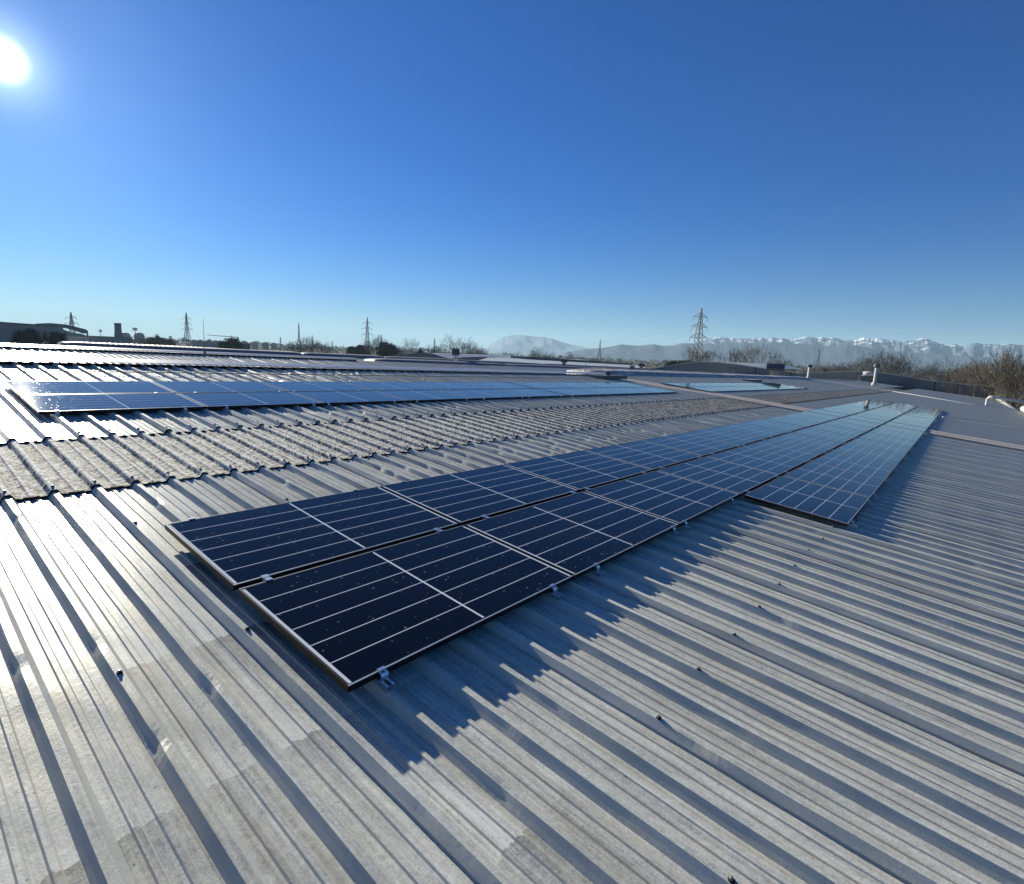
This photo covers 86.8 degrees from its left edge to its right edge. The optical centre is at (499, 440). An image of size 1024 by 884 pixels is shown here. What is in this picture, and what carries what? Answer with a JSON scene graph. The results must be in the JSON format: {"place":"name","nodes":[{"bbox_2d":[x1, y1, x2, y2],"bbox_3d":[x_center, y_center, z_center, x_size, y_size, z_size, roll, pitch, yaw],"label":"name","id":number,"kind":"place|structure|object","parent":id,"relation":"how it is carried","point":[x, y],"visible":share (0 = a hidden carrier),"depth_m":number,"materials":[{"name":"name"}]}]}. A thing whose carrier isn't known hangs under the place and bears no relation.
{"place":"outdoors","nodes":[
{"label":"outdoors","id":0,"kind":"place"},
{"bbox_2d":[0,322,56,344],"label":"long shed","id":1,"kind":"structure","parent":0,"point":[7,329],"depth_m":172.40,"materials":[{"name":"grey metal"}]},
{"bbox_2d":[38,323,88,337],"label":"grandstand","id":2,"kind":"object","parent":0,"point":[59,328],"visible":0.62,"depth_m":293.59,"materials":[{"name":"grey metal"}]},
{"bbox_2d":[0,0,1023,352],"label":"sky","id":3,"kind":"structure","parent":0,"point":[583,173],"materials":[{"name":"blue"}]},
{"bbox_2d":[11,340,1023,497],"bbox_3d":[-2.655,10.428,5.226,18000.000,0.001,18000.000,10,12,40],"label":"ground","id":4,"kind":"structure","parent":0,"point":[282,349],"depth_m":1136.65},
{"bbox_2d":[7,331,39,343],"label":"evergreen tree","id":5,"kind":"object","parent":4,"relation":"on","point":[26,338],"visible":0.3,"depth_m":136.77,"materials":[{"name":"green plant"}]},
{"bbox_2d":[13,328,43,344],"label":"evergreen tree","id":6,"kind":"object","parent":4,"relation":"on","point":[34,333],"visible":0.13,"depth_m":141.95,"materials":[{"name":"green plant"}]},
{"bbox_2d":[41,330,68,344],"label":"evergreen tree","id":7,"kind":"object","parent":4,"relation":"on","point":[55,338],"visible":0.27,"depth_m":144.74,"materials":[{"name":"green plant"}]},
{"bbox_2d":[88,336,132,343],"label":"store","id":8,"kind":"structure","parent":4,"relation":"on","point":[108,339],"depth_m":336.91,"materials":[{"name":"grey"}]},
{"bbox_2d":[114,323,122,336],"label":"cooling tower","id":9,"kind":"structure","parent":4,"relation":"on","point":[117,330],"depth_m":345.15,"materials":[{"name":"grey concrete"}]},
{"bbox_2d":[181,313,192,346],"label":"pylon","id":10,"kind":"object","parent":4,"relation":"on","point":[186,327],"visible":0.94,"depth_m":477.00,"materials":[{"name":"silver metal"}]},
{"bbox_2d":[195,341,219,347],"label":"long factory","id":11,"kind":"structure","parent":4,"relation":"on","point":[210,344],"depth_m":521.22,"materials":[{"name":"grey metal"}]},
{"bbox_2d":[223,338,243,348],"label":"evergreen tree","id":12,"kind":"object","parent":4,"relation":"on","point":[235,342],"visible":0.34,"depth_m":237.28,"materials":[{"name":"green plant"}]},
{"bbox_2d":[93,335,439,354],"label":"distant woods","id":13,"kind":"object","parent":4,"relation":"on","point":[254,344],"visible":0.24,"depth_m":736.42,"materials":[{"name":"green plant"}]},
{"bbox_2d":[279,336,338,352],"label":"bare tree","id":14,"kind":"object","parent":4,"relation":"on","point":[303,343],"visible":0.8,"depth_m":221.96,"materials":[{"name":"brown plant"}]},
{"bbox_2d":[360,335,398,355],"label":"bare tree","id":15,"kind":"object","parent":4,"relation":"on","point":[379,340],"visible":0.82,"depth_m":248.75,"materials":[{"name":"brown plant"}]},
{"bbox_2d":[381,344,399,355],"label":"evergreen tree","id":16,"kind":"object","parent":4,"relation":"on","point":[393,350],"visible":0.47,"depth_m":248.13,"materials":[{"name":"green plant"}]},
{"bbox_2d":[430,334,483,353],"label":"bare tree","id":17,"kind":"object","parent":4,"relation":"on","point":[462,350],"visible":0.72,"depth_m":186.11,"materials":[{"name":"brown plant"}]},
{"bbox_2d":[394,353,589,360],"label":"vaulted hall","id":18,"kind":"structure","parent":4,"relation":"on","point":[451,356],"depth_m":158.83,"materials":[{"name":"grey metal"}]},
{"bbox_2d":[0,341,1023,883],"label":"factory building","id":19,"kind":"structure","parent":4,"relation":"on","point":[744,691],"depth_m":2.69,"materials":[{"name":"grey metal"}]},
{"bbox_2d":[4,381,174,396],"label":"solar panel","id":20,"kind":"object","parent":19,"relation":"on","point":[18,388],"visible":0.86,"depth_m":7.62,"materials":[{"name":"blue glass"}]},
{"bbox_2d":[20,393,204,414],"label":"solar panel","id":21,"kind":"object","parent":19,"relation":"on","point":[70,403],"visible":1,"depth_m":6.90,"materials":[{"name":"blue glass"}]},
{"bbox_2d":[152,381,286,393],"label":"solar panel","id":22,"kind":"object","parent":19,"relation":"on","point":[177,387],"visible":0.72,"depth_m":8.99,"materials":[{"name":"blue glass"}]},
{"bbox_2d":[178,392,321,408],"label":"solar panel","id":23,"kind":"object","parent":19,"relation":"on","point":[238,400],"visible":0.91,"depth_m":8.26,"materials":[{"name":"blue glass"}]},
{"bbox_2d":[165,486,457,590],"bbox_3d":[-1.295,0.628,3.987,1.042,0.036,1.760,17,15,38],"label":"solar panel","id":24,"kind":"object","parent":19,"relation":"on","point":[236,550],"visible":0.99,"depth_m":3.78,"materials":[{"name":"blue"}]},
{"bbox_2d":[15,370,610,378],"bbox_3d":[-1.131,-1.828,15.506,0.114,0.302,19.201,10,12,40],"label":"cable","id":25,"kind":"object","parent":19,"relation":"on","point":[279,374],"visible":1,"depth_m":11.03,"materials":[{"name":"grey plastic"}]},
{"bbox_2d":[260,381,371,391],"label":"solar panel","id":26,"kind":"object","parent":19,"relation":"on","point":[311,386],"visible":0.73,"depth_m":10.32,"materials":[{"name":"blue glass"}]},
{"bbox_2d":[292,391,407,404],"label":"solar panel","id":27,"kind":"object","parent":19,"relation":"on","point":[343,397],"visible":0.92,"depth_m":9.62,"materials":[{"name":"blue glass"}]},
{"bbox_2d":[373,666,394,692],"bbox_3d":[-0.533,1.067,2.448,0.135,0.072,0.044,17,15,38],"label":"end clamp","id":28,"kind":"object","parent":19,"relation":"attached to","point":[385,683],"visible":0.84,"depth_m":2.43,"materials":[{"name":"silver metal"}]},
{"bbox_2d":[345,382,437,390],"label":"solar panel","id":29,"kind":"object","parent":19,"relation":"on","point":[375,386],"visible":0.74,"depth_m":11.68,"materials":[{"name":"blue glass"}]},
{"bbox_2d":[238,525,572,692],"bbox_3d":[-0.469,0.878,3.306,1.042,0.036,1.760,17,15,38],"label":"solar panel","id":30,"kind":"object","parent":19,"relation":"on","point":[349,624],"visible":1,"depth_m":3.06,"materials":[{"name":"blue glass"}]},
{"bbox_2d":[377,390,472,401],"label":"solar panel","id":31,"kind":"object","parent":19,"relation":"on","point":[423,395],"visible":0.91,"depth_m":10.97,"materials":[{"name":"blue glass"}]},
{"bbox_2d":[410,382,488,389],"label":"solar panel","id":32,"kind":"object","parent":19,"relation":"on","point":[448,385],"visible":0.7,"depth_m":13.02,"materials":[{"name":"blue glass"}]},
{"bbox_2d":[380,464,577,525],"bbox_3d":[-0.140,0.485,5.330,1.042,0.038,1.760,17,15,38],"label":"solar panel","id":33,"kind":"object","parent":19,"relation":"on","point":[465,497],"visible":0.88,"depth_m":5.17,"materials":[{"name":"blue glass"}]},
{"bbox_2d":[442,389,524,399],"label":"solar panel","id":34,"kind":"object","parent":19,"relation":"on","point":[477,394],"visible":0.93,"depth_m":12.32,"materials":[{"name":"blue glass"}]},
{"bbox_2d":[463,382,533,388],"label":"solar panel","id":35,"kind":"object","parent":19,"relation":"on","point":[498,385],"visible":0.73,"depth_m":14.39,"materials":[{"name":"blue glass"}]},
{"bbox_2d":[494,389,566,397],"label":"solar panel","id":36,"kind":"object","parent":19,"relation":"on","point":[534,393],"visible":0.91,"depth_m":13.66,"materials":[{"name":"blue glass"}]},
{"bbox_2d":[507,382,568,388],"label":"solar panel","id":37,"kind":"object","parent":19,"relation":"on","point":[536,385],"visible":0.73,"depth_m":15.78,"materials":[{"name":"blue glass"}]},
{"bbox_2d":[545,584,562,600],"bbox_3d":[0.338,0.960,3.461,0.135,0.072,0.044,17,15,38],"label":"end clamp","id":38,"kind":"object","parent":19,"relation":"attached to","point":[555,594],"visible":0.88,"depth_m":3.44,"materials":[{"name":"silver metal"}]},
{"bbox_2d":[465,492,677,579],"bbox_3d":[0.685,0.737,4.649,1.042,0.036,1.760,17,15,38],"label":"solar panel","id":39,"kind":"object","parent":19,"relation":"on","point":[577,535],"visible":0.85,"depth_m":4.48,"materials":[{"name":"blue glass"}]},
{"bbox_2d":[540,388,602,396],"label":"solar panel","id":40,"kind":"object","parent":19,"relation":"on","point":[569,392],"visible":0.91,"depth_m":15.06,"materials":[{"name":"blue glass"}]},
{"bbox_2d":[545,382,600,387],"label":"solar panel","id":41,"kind":"object","parent":19,"relation":"on","point":[572,384],"visible":0.72,"depth_m":17.14,"materials":[{"name":"blue glass"}]},
{"bbox_2d":[504,450,651,492],"bbox_3d":[1.014,0.342,6.672,1.042,0.036,1.760,17,15,38],"label":"solar panel","id":42,"kind":"object","parent":19,"relation":"on","point":[579,470],"visible":0.9,"depth_m":6.54,"materials":[{"name":"blue glass"}]},
{"bbox_2d":[589,563,604,577],"bbox_3d":[0.686,0.917,3.867,0.135,0.072,0.044,17,15,38],"label":"end clamp","id":43,"kind":"object","parent":19,"relation":"attached to","point":[598,572],"visible":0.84,"depth_m":3.85,"materials":[{"name":"silver metal"}]},
{"bbox_2d":[575,382,622,387],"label":"solar panel","id":44,"kind":"object","parent":19,"relation":"on","point":[601,384],"visible":0.75,"depth_m":18.46,"materials":[{"name":"blue glass"}]},
{"bbox_2d":[574,388,631,394],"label":"solar panel","id":45,"kind":"object","parent":19,"relation":"on","point":[604,391],"visible":0.94,"depth_m":16.41,"materials":[{"name":"blue glass"}]},
{"bbox_2d":[589,371,627,378],"bbox_3d":[4.545,-2.727,22.569,0.800,0.300,2.100,10,12,40],"label":"roof hatch","id":46,"kind":"object","parent":19,"relation":"on","point":[607,374],"visible":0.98,"depth_m":22.33,"materials":[{"name":"grey metal"}]},
{"bbox_2d":[602,382,646,386],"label":"solar panel","id":47,"kind":"object","parent":19,"relation":"on","point":[623,384],"visible":0.66,"depth_m":19.87,"materials":[{"name":"blue glass"}]},
{"bbox_2d":[606,387,655,393],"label":"solar panel","id":48,"kind":"object","parent":19,"relation":"on","point":[630,390],"visible":0.89,"depth_m":17.78,"materials":[{"name":"blue glass"}]},
{"bbox_2d":[586,440,702,471],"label":"solar panel","id":49,"kind":"object","parent":19,"relation":"on","point":[650,455],"visible":0.81,"depth_m":7.91,"materials":[{"name":"blue glass"}]},
{"bbox_2d":[629,387,676,393],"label":"solar panel","id":50,"kind":"object","parent":19,"relation":"on","point":[656,390],"visible":0.91,"depth_m":19.14,"materials":[{"name":"blue glass"}]},
{"bbox_2d":[584,470,738,526],"bbox_3d":[1.839,0.593,5.991,1.042,0.038,1.760,17,15,38],"label":"solar panel","id":51,"kind":"object","parent":19,"relation":"on","point":[672,498],"visible":0.91,"depth_m":5.85,"materials":[{"name":"blue glass"}]},
{"bbox_2d":[643,433,738,456],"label":"solar panel","id":52,"kind":"object","parent":19,"relation":"on","point":[703,446],"visible":0.82,"depth_m":9.27,"materials":[{"name":"blue glass"}]},
{"bbox_2d":[657,456,778,495],"bbox_3d":[2.994,0.450,7.334,1.042,0.036,1.760,17,15,38],"label":"solar panel","id":53,"kind":"object","parent":19,"relation":"on","point":[727,476],"visible":0.88,"depth_m":7.22,"materials":[{"name":"blue glass"}]},
{"bbox_2d":[684,427,765,445],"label":"solar panel","id":54,"kind":"object","parent":19,"relation":"on","point":[728,436],"visible":0.76,"depth_m":10.62,"materials":[{"name":"blue glass"}]},
{"bbox_2d":[717,423,787,438],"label":"solar panel","id":55,"kind":"object","parent":19,"relation":"on","point":[760,431],"visible":0.81,"depth_m":11.96,"materials":[{"name":"blue glass"}]},
{"bbox_2d":[707,446,805,476],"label":"solar panel","id":56,"kind":"object","parent":19,"relation":"on","point":[763,460],"visible":0.86,"depth_m":8.59,"materials":[{"name":"blue glass"}]},
{"bbox_2d":[741,419,804,432],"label":"solar panel","id":57,"kind":"object","parent":19,"relation":"on","point":[775,425],"visible":0.79,"depth_m":13.32,"materials":[{"name":"blue glass"}]},
{"bbox_2d":[766,363,784,375],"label":"roof exhaust","id":58,"kind":"object","parent":19,"relation":"on","point":[776,369],"visible":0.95,"depth_m":54.30,"materials":[{"name":"grey metal"}]},
{"bbox_2d":[743,439,826,461],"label":"solar panel","id":59,"kind":"object","parent":19,"relation":"on","point":[796,451],"visible":0.8,"depth_m":9.94,"materials":[{"name":"blue glass"}]},
{"bbox_2d":[764,416,818,427],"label":"solar panel","id":60,"kind":"object","parent":19,"relation":"on","point":[793,421],"visible":0.79,"depth_m":14.66,"materials":[{"name":"blue glass"}]},
{"bbox_2d":[781,413,830,423],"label":"solar panel","id":61,"kind":"object","parent":19,"relation":"on","point":[807,418],"visible":0.77,"depth_m":16.02,"materials":[{"name":"blue glass"}]},
{"bbox_2d":[770,433,842,451],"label":"solar panel","id":62,"kind":"object","parent":19,"relation":"on","point":[811,442],"visible":0.83,"depth_m":11.29,"materials":[{"name":"blue glass"}]},
{"bbox_2d":[744,476,869,526],"bbox_3d":[3.819,0.702,6.653,1.042,0.036,1.760,17,15,38],"label":"solar panel","id":63,"kind":"object","parent":19,"relation":"on","point":[828,504],"visible":0.97,"depth_m":6.47,"materials":[{"name":"blue glass"}]},
{"bbox_2d":[795,411,840,419],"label":"solar panel","id":64,"kind":"object","parent":19,"relation":"on","point":[819,415],"visible":0.79,"depth_m":17.36,"materials":[{"name":"blue glass"}]},
{"bbox_2d":[791,428,854,443],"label":"solar panel","id":65,"kind":"object","parent":19,"relation":"on","point":[827,435],"visible":0.78,"depth_m":12.63,"materials":[{"name":"blue glass"}]},
{"bbox_2d":[809,409,849,417],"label":"solar panel","id":66,"kind":"object","parent":19,"relation":"on","point":[841,415],"visible":0.84,"depth_m":18.73,"materials":[{"name":"blue glass"}]},
{"bbox_2d":[784,462,884,497],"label":"solar panel","id":67,"kind":"object","parent":19,"relation":"on","point":[845,480],"visible":0.84,"depth_m":7.90,"materials":[{"name":"blue glass"}]},
{"bbox_2d":[808,424,864,437],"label":"solar panel","id":68,"kind":"object","parent":19,"relation":"on","point":[841,430],"visible":0.82,"depth_m":13.98,"materials":[{"name":"blue glass"}]},
{"bbox_2d":[820,407,857,415],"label":"solar panel","id":69,"kind":"object","parent":19,"relation":"on","point":[850,413],"visible":0.87,"depth_m":20.13,"materials":[{"name":"blue glass"}]},
{"bbox_2d":[822,420,873,432],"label":"solar panel","id":70,"kind":"object","parent":19,"relation":"on","point":[865,429],"visible":0.82,"depth_m":15.32,"materials":[{"name":"blue glass"}]},
{"bbox_2d":[811,452,895,479],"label":"solar panel","id":71,"kind":"object","parent":19,"relation":"on","point":[861,465],"visible":0.84,"depth_m":9.26,"materials":[{"name":"blue glass"}]},
{"bbox_2d":[834,418,880,427],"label":"solar panel","id":72,"kind":"object","parent":19,"relation":"on","point":[859,422],"visible":0.91,"depth_m":16.70,"materials":[{"name":"blue glass"}]},
{"bbox_2d":[844,415,886,424],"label":"solar panel","id":73,"kind":"object","parent":19,"relation":"on","point":[877,421],"visible":0.81,"depth_m":18.03,"materials":[{"name":"blue glass"}]},
{"bbox_2d":[831,444,904,465],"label":"solar panel","id":74,"kind":"object","parent":19,"relation":"on","point":[871,454],"visible":0.86,"depth_m":10.61,"materials":[{"name":"blue glass"}]},
{"bbox_2d":[854,413,892,421],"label":"solar panel","id":75,"kind":"object","parent":19,"relation":"on","point":[875,417],"visible":0.81,"depth_m":19.45,"materials":[{"name":"blue glass"}]},
{"bbox_2d":[846,438,910,456],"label":"solar panel","id":76,"kind":"object","parent":19,"relation":"on","point":[883,446],"visible":0.78,"depth_m":11.97,"materials":[{"name":"blue glass"}]},
{"bbox_2d":[858,432,915,447],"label":"solar panel","id":77,"kind":"object","parent":19,"relation":"on","point":[891,440],"visible":0.81,"depth_m":13.31,"materials":[{"name":"blue glass"}]},
{"bbox_2d":[869,428,919,441],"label":"solar panel","id":78,"kind":"object","parent":19,"relation":"on","point":[896,434],"visible":0.85,"depth_m":14.66,"materials":[{"name":"blue glass"}]},
{"bbox_2d":[878,425,923,435],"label":"solar panel","id":79,"kind":"object","parent":19,"relation":"on","point":[903,430],"visible":0.83,"depth_m":16.02,"materials":[{"name":"blue glass"}]},
{"bbox_2d":[884,422,926,431],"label":"solar panel","id":80,"kind":"object","parent":19,"relation":"on","point":[911,427],"visible":0.84,"depth_m":17.36,"materials":[{"name":"blue glass"}]},
{"bbox_2d":[890,419,929,428],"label":"solar panel","id":81,"kind":"object","parent":19,"relation":"on","point":[911,423],"visible":0.85,"depth_m":18.77,"materials":[{"name":"blue glass"}]},
{"bbox_2d":[895,417,931,424],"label":"solar panel","id":82,"kind":"object","parent":19,"relation":"on","point":[914,420],"visible":0.81,"depth_m":20.13,"materials":[{"name":"blue glass"}]},
{"bbox_2d":[942,416,1023,427],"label":"conduit","id":83,"kind":"object","parent":19,"relation":"on","point":[982,422],"visible":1,"depth_m":24.17,"materials":[{"name":"grey metal"}]},
{"bbox_2d":[985,396,1023,406],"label":"standpipe","id":84,"kind":"object","parent":19,"relation":"on","point":[988,398],"visible":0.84,"depth_m":44.67,"materials":[{"name":"white metal"}]},
{"bbox_2d":[689,308,707,360],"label":"pylon","id":85,"kind":"object","parent":4,"relation":"on","point":[702,324],"visible":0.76,"depth_m":276.62,"materials":[{"name":"silver metal"}]},
{"bbox_2d":[682,345,717,362],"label":"bare tree","id":86,"kind":"object","parent":4,"relation":"on","point":[692,356],"visible":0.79,"depth_m":178.02,"materials":[{"name":"beige plant"}]},
{"bbox_2d":[709,347,748,362],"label":"bare tree","id":87,"kind":"object","parent":4,"relation":"on","point":[734,353],"visible":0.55,"depth_m":153.42,"materials":[{"name":"beige plant"}]},
{"bbox_2d":[449,352,1022,390],"bbox_3d":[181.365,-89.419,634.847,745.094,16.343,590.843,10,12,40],"label":"distant woods","id":88,"kind":"object","parent":4,"relation":"on","point":[648,364],"visible":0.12,"depth_m":621.72,"materials":[{"name":"brown plant"}]},
{"bbox_2d":[718,362,799,368],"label":"second hall","id":89,"kind":"structure","parent":4,"relation":"on","point":[763,365],"depth_m":131.39,"materials":[{"name":"grey metal"}]},
{"bbox_2d":[733,341,788,365],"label":"bare tree","id":90,"kind":"object","parent":4,"relation":"on","point":[751,356],"visible":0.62,"depth_m":147.25,"materials":[{"name":"brown plant"}]},
{"bbox_2d":[848,349,897,373],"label":"bare tree","id":91,"kind":"object","parent":4,"relation":"on","point":[862,365],"visible":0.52,"depth_m":163.91,"materials":[{"name":"brown plant"}]},
{"bbox_2d":[851,349,935,379],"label":"bare tree","id":92,"kind":"object","parent":4,"relation":"on","point":[897,361],"visible":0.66,"depth_m":155.49,"materials":[{"name":"brown plant"}]},
{"bbox_2d":[876,354,915,375],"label":"bare tree","id":93,"kind":"object","parent":4,"relation":"on","point":[895,367],"visible":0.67,"depth_m":151.37,"materials":[{"name":"brown plant"}]},
{"bbox_2d":[909,359,942,380],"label":"bare tree","id":94,"kind":"object","parent":4,"relation":"on","point":[920,374],"visible":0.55,"depth_m":179.37,"materials":[{"name":"brown plant"}]},
{"bbox_2d":[942,361,1008,385],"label":"bare tree","id":95,"kind":"object","parent":4,"relation":"on","point":[966,368],"visible":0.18,"depth_m":143.50,"materials":[{"name":"brown plant"}]},
{"bbox_2d":[930,364,1022,404],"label":"bare tree","id":96,"kind":"object","parent":4,"relation":"on","point":[964,372],"visible":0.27,"depth_m":135.52,"materials":[{"name":"brown plant"}]},
{"bbox_2d":[931,348,1023,398],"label":"bare tree","id":97,"kind":"object","parent":4,"relation":"on","point":[959,376],"visible":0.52,"depth_m":74.61,"materials":[{"name":"brown plant"}]},
{"bbox_2d":[961,349,1023,407],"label":"bare tree","id":98,"kind":"object","parent":4,"relation":"on","point":[986,367],"visible":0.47,"depth_m":67.63,"materials":[{"name":"brown plant"}]},
{"bbox_2d":[969,348,1023,410],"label":"bare tree","id":99,"kind":"object","parent":4,"relation":"on","point":[1004,383],"visible":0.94,"depth_m":60.44,"materials":[{"name":"brown plant"}]},
{"bbox_2d":[467,335,587,356],"bbox_3d":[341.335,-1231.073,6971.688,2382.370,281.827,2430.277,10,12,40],"label":"mountains","id":100,"kind":"structure","parent":0,"point":[522,344],"depth_m":6904.65,"materials":[{"name":"grey"}]},
{"bbox_2d":[481,356,644,367],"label":"grey warehouse","id":101,"kind":"structure","parent":0,"point":[539,360],"depth_m":143.68,"materials":[{"name":"grey metal"}]},
{"bbox_2d":[564,342,1023,375],"bbox_3d":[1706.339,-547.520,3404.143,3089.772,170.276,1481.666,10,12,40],"label":"mountains","id":102,"kind":"structure","parent":0,"point":[802,354],"depth_m":3543.05,"materials":[{"name":"blue"}]},
{"bbox_2d":[699,337,1023,357],"bbox_3d":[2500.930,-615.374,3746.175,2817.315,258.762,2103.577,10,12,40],"label":"snowy mountains","id":103,"kind":"structure","parent":0,"point":[924,345],"depth_m":3924.50,"materials":[{"name":"white snow"}]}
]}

